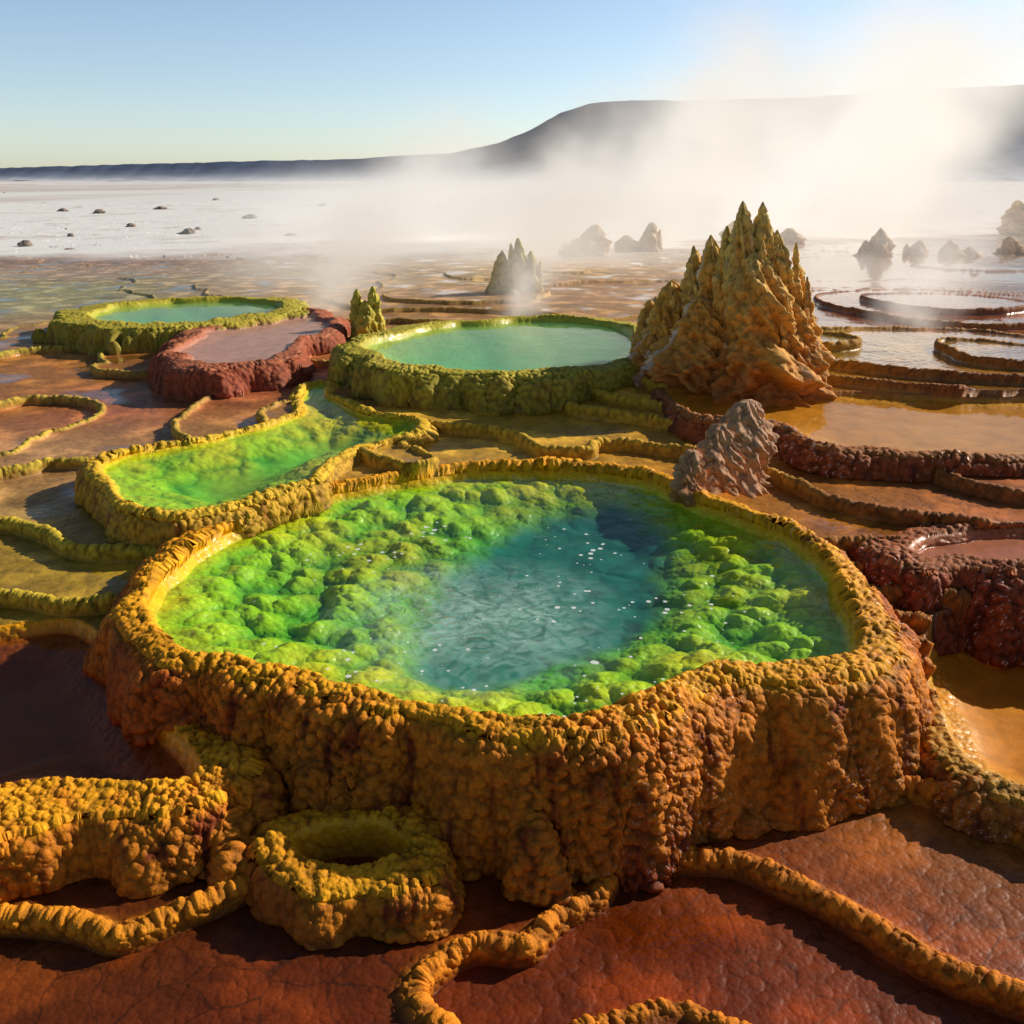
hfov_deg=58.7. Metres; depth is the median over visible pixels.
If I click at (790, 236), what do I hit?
mound
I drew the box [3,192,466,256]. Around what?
salt rocks
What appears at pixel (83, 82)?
sky
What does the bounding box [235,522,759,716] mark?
bubbles
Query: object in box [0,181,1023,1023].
terrain
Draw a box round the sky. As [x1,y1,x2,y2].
[0,0,1023,167]
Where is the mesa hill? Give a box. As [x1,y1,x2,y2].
[0,84,1023,180]
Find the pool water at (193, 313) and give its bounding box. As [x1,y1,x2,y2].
[110,304,257,323]
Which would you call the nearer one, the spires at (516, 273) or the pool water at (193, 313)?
the pool water at (193, 313)
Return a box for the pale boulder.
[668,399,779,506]
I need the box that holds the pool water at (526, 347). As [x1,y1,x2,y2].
[399,326,611,368]
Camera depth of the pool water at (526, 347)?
6.54 m
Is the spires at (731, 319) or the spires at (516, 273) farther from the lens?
the spires at (516, 273)
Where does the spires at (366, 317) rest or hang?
on the terrain
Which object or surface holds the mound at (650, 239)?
on the terrain
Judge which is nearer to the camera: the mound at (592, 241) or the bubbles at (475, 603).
the bubbles at (475, 603)

